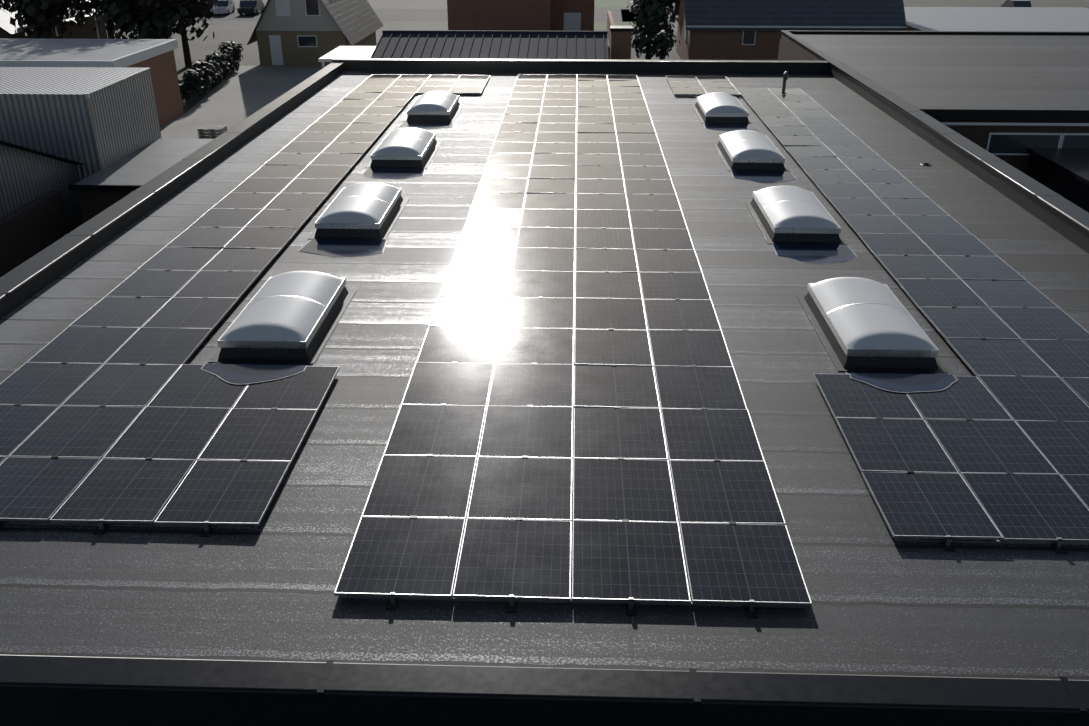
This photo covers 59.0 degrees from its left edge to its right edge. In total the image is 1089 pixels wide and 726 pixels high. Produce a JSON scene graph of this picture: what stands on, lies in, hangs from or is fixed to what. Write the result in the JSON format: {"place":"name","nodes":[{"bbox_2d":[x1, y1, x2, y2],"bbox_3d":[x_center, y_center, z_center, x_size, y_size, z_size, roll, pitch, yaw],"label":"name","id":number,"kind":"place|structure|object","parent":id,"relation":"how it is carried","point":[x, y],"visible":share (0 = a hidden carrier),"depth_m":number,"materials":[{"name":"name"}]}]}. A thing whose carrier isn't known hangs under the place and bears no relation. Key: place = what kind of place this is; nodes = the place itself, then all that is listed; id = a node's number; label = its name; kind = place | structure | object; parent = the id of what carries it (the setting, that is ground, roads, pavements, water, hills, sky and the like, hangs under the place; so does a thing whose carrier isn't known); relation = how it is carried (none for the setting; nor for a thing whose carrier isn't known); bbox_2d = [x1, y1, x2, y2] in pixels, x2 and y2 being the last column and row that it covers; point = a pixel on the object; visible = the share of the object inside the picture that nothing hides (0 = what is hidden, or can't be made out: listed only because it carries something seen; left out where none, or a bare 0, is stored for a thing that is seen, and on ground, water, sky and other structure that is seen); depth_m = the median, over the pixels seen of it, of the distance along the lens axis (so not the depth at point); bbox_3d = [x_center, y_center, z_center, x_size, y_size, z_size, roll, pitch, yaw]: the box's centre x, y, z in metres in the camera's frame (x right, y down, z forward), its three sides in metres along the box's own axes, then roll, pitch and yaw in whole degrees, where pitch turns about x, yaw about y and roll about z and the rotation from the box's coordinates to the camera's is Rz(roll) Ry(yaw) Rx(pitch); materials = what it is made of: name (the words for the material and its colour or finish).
{"place":"outdoors","nodes":[
{"label":"outdoors","id":0,"kind":"place"},
{"bbox_2d":[0,190,69,276],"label":"alley wall","id":1,"kind":"structure","parent":0,"point":[29,230],"depth_m":28.82,"materials":[{"name":"brick"}]},
{"bbox_2d":[0,140,85,231],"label":"dark roof building","id":2,"kind":"structure","parent":0,"point":[27,175],"depth_m":29.57,"materials":[{"name":"metal"}]},
{"bbox_2d":[0,0,107,38],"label":"tree","id":3,"kind":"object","parent":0,"point":[8,29],"depth_m":70.82,"materials":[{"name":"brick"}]},
{"bbox_2d":[68,138,212,222],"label":"flat roof","id":4,"kind":"structure","parent":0,"point":[99,191],"depth_m":31.86,"materials":[{"name":"concrete"}]},
{"bbox_2d":[160,66,325,138],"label":"pavement","id":5,"kind":"structure","parent":0,"point":[241,94],"depth_m":57.91,"materials":[{"name":"grey concrete"}]},
{"bbox_2d":[197,125,226,138],"bbox_3d":[-16.394,-11.364,47.608,1.200,0.594,0.800,1,26,2],"label":"pallet stack","id":6,"kind":"object","parent":5,"relation":"on","point":[208,132],"visible":0.75,"depth_m":47.40,"materials":[{"name":"brown wood"}]},
{"bbox_2d":[247,0,383,68],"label":"house","id":7,"kind":"structure","parent":5,"relation":"on","point":[323,33],"depth_m":68.22,"materials":[{"name":"yellow brick"}]},
{"bbox_2d":[103,0,680,59],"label":"road","id":8,"kind":"structure","parent":0,"point":[620,15],"depth_m":98.80,"materials":[{"name":"grey asphalt"}]},
{"bbox_2d":[211,0,234,14],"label":"white car","id":9,"kind":"object","parent":8,"relation":"on","point":[227,6],"visible":0.79,"depth_m":99.75,"materials":[{"name":"white paint"}]},
{"bbox_2d":[237,0,264,14],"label":"dark car","id":10,"kind":"object","parent":8,"relation":"on","point":[255,7],"visible":0.98,"depth_m":99.80,"materials":[{"name":"grey paint"}]},
{"bbox_2d":[627,0,680,59],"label":"conifer tree","id":11,"kind":"object","parent":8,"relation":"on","point":[651,15],"visible":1,"depth_m":65.72,"materials":[{"name":"green plant"}]},
{"bbox_2d":[646,0,679,59],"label":"conifer tree","id":12,"kind":"object","parent":8,"relation":"on","point":[667,3],"visible":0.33,"depth_m":70.29,"materials":[{"name":"green plant"}]},
{"bbox_2d":[371,26,632,59],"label":"annex ribbed roof","id":13,"kind":"structure","parent":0,"point":[454,44],"depth_m":42.86,"materials":[{"name":"metal"}]},
{"bbox_2d":[0,71,1088,679],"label":"roof deck","id":14,"kind":"structure","parent":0,"point":[884,601],"depth_m":9.65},
{"bbox_2d":[208,271,355,363],"bbox_3d":[-3.778,-0.778,14.113,1.450,0.446,2.700,1,26,2],"label":"skylight","id":15,"kind":"object","parent":14,"relation":"on","point":[292,317],"visible":1,"depth_m":13.46,"materials":[{"name":"white plastic"}]},
{"bbox_2d":[308,182,408,239],"bbox_3d":[-3.606,-3.058,18.872,1.450,0.446,2.700,1,26,2],"label":"skylight","id":16,"kind":"object","parent":14,"relation":"on","point":[368,210],"visible":1,"depth_m":18.12,"materials":[{"name":"white plastic"}]},
{"bbox_2d":[365,128,441,168],"bbox_3d":[-3.433,-5.338,23.631,1.450,0.446,2.700,1,26,2],"label":"skylight","id":17,"kind":"object","parent":14,"relation":"on","point":[409,148],"visible":1,"depth_m":22.76,"materials":[{"name":"white plastic"}]},
{"bbox_2d":[402,91,462,121],"bbox_3d":[-3.261,-7.618,28.390,1.450,0.446,2.700,1,26,2],"label":"skylight","id":18,"kind":"object","parent":14,"relation":"on","point":[437,106],"visible":1,"depth_m":27.39,"materials":[{"name":"white plastic"}]},
{"bbox_2d":[0,74,1088,617],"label":"panel mounting","id":19,"kind":"object","parent":14,"relation":"on","point":[632,606],"visible":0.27,"depth_m":9.33,"materials":[{"name":"black metal"}]},
{"bbox_2d":[0,74,1088,605],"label":"solar panels","id":20,"kind":"object","parent":19,"relation":"on","point":[956,484],"visible":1,"depth_m":11.92,"materials":[{"name":"grey"}]},
{"bbox_2d":[201,121,957,392],"bbox_3d":[0.664,-3.292,19.753,9.961,0.100,17.523,1,26,2],"label":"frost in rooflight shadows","id":21,"kind":"object","parent":14,"relation":"on","point":[250,373],"visible":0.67,"depth_m":16.98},
{"bbox_2d":[691,92,752,123],"bbox_3d":[5.175,-7.499,28.142,1.450,0.446,2.700,1,26,2],"label":"skylight","id":22,"kind":"object","parent":14,"relation":"on","point":[719,107],"visible":1,"depth_m":27.15,"materials":[{"name":"white plastic"}]},
{"bbox_2d":[713,130,789,170],"bbox_3d":[5.002,-5.219,23.383,1.450,0.446,2.700,1,26,2],"label":"skylight","id":23,"kind":"object","parent":14,"relation":"on","point":[744,150],"visible":1,"depth_m":22.51,"materials":[{"name":"white plastic"}]},
{"bbox_2d":[778,71,788,87],"bbox_3d":[8.037,-9.471,32.145,0.320,0.543,0.434,1,26,2],"label":"vent pipe","id":24,"kind":"object","parent":14,"relation":"on","point":[785,77],"visible":1,"depth_m":32.17,"materials":[{"name":"silver metal"}]},
{"bbox_2d":[745,186,847,244],"bbox_3d":[4.830,-2.939,18.624,1.450,0.446,2.700,1,26,2],"label":"skylight","id":25,"kind":"object","parent":14,"relation":"on","point":[788,215],"visible":1,"depth_m":17.88,"materials":[{"name":"white plastic"}]},
{"bbox_2d":[796,277,947,372],"bbox_3d":[4.657,-0.659,13.864,1.450,0.446,2.700,1,26,2],"label":"skylight","id":26,"kind":"object","parent":14,"relation":"on","point":[863,324],"visible":1,"depth_m":13.22,"materials":[{"name":"white plastic"}]},
{"bbox_2d":[921,162,931,165],"bbox_3d":[9.045,-4.720,22.799,0.260,0.050,0.260,1,26,2],"label":"roof drain","id":27,"kind":"object","parent":14,"relation":"on","point":[925,164],"visible":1,"depth_m":22.77,"materials":[{"name":"black metal"}]},
{"bbox_2d":[105,0,1088,113],"bbox_3d":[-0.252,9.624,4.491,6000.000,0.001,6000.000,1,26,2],"label":"ground","id":28,"kind":"structure","parent":0,"point":[236,32],"depth_m":90.94,"materials":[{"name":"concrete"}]},
{"bbox_2d":[0,0,88,38],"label":"yard tree","id":29,"kind":"object","parent":28,"relation":"on","point":[39,16],"visible":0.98,"depth_m":60.64,"materials":[{"name":"green plant"}]},
{"bbox_2d":[0,67,161,180],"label":"corrugated shed","id":30,"kind":"structure","parent":28,"relation":"on","point":[94,119],"depth_m":32.23,"materials":[{"name":"metal"}]},
{"bbox_2d":[0,38,183,126],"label":"flat-roofed building","id":31,"kind":"structure","parent":28,"relation":"on","point":[156,57],"depth_m":49.19,"materials":[{"name":"white paint"}]},
{"bbox_2d":[64,0,136,38],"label":"yard tree","id":32,"kind":"object","parent":28,"relation":"on","point":[90,6],"visible":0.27,"depth_m":66.31,"materials":[{"name":"green plant"}]},
{"bbox_2d":[90,0,183,38],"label":"yard tree","id":33,"kind":"object","parent":28,"relation":"on","point":[135,29],"visible":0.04,"depth_m":63.60,"materials":[{"name":"green plant"}]},
{"bbox_2d":[96,0,196,38],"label":"yard tree","id":34,"kind":"object","parent":28,"relation":"on","point":[153,22],"visible":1,"depth_m":59.44,"materials":[{"name":"green plant"}]},
{"bbox_2d":[173,0,220,66],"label":"yard tree","id":35,"kind":"object","parent":28,"relation":"on","point":[201,9],"visible":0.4,"depth_m":67.11,"materials":[{"name":"green plant"}]},
{"bbox_2d":[179,40,243,100],"bbox_3d":[-21.183,-18.777,61.483,1.816,2.217,15.777,-3,26,-5],"label":"yard hedge","id":36,"kind":"object","parent":28,"relation":"on","point":[199,80],"visible":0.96,"depth_m":59.13,"materials":[{"name":"green plant"}]},
{"bbox_2d":[447,0,614,43],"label":"brick building","id":37,"kind":"structure","parent":28,"relation":"on","point":[538,15],"depth_m":75.90,"materials":[{"name":"brick"}]},
{"bbox_2d":[778,30,1088,212],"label":"neighbour hall","id":38,"kind":"structure","parent":28,"relation":"on","point":[1019,100],"depth_m":33.09,"materials":[{"name":"metal"}]},
{"bbox_2d":[1001,0,1030,6],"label":"car","id":39,"kind":"object","parent":28,"relation":"on","point":[1016,3],"visible":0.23,"depth_m":99.24,"materials":[{"name":"grey paint"}]},
{"bbox_2d":[594,0,638,29],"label":"lawn","id":40,"kind":"structure","parent":0,"point":[610,4],"depth_m":107.18,"materials":[{"name":"green plant"}]},
{"bbox_2d":[674,0,906,59],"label":"long house","id":41,"kind":"structure","parent":0,"point":[728,29],"depth_m":66.26,"materials":[{"name":"brown brick"}]},
{"bbox_2d":[904,7,1088,31],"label":"flat roof","id":42,"kind":"structure","parent":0,"point":[997,18],"depth_m":68.72,"materials":[{"name":"white concrete"}]},
{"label":"building walls","id":43,"kind":"object","parent":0,"visible":0},
{"bbox_2d":[0,58,1088,725],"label":"roof parapets","id":44,"kind":"object","parent":43,"relation":"on","point":[60,690],"visible":1,"depth_m":7.29,"materials":[{"name":"grey metal"}]}
]}

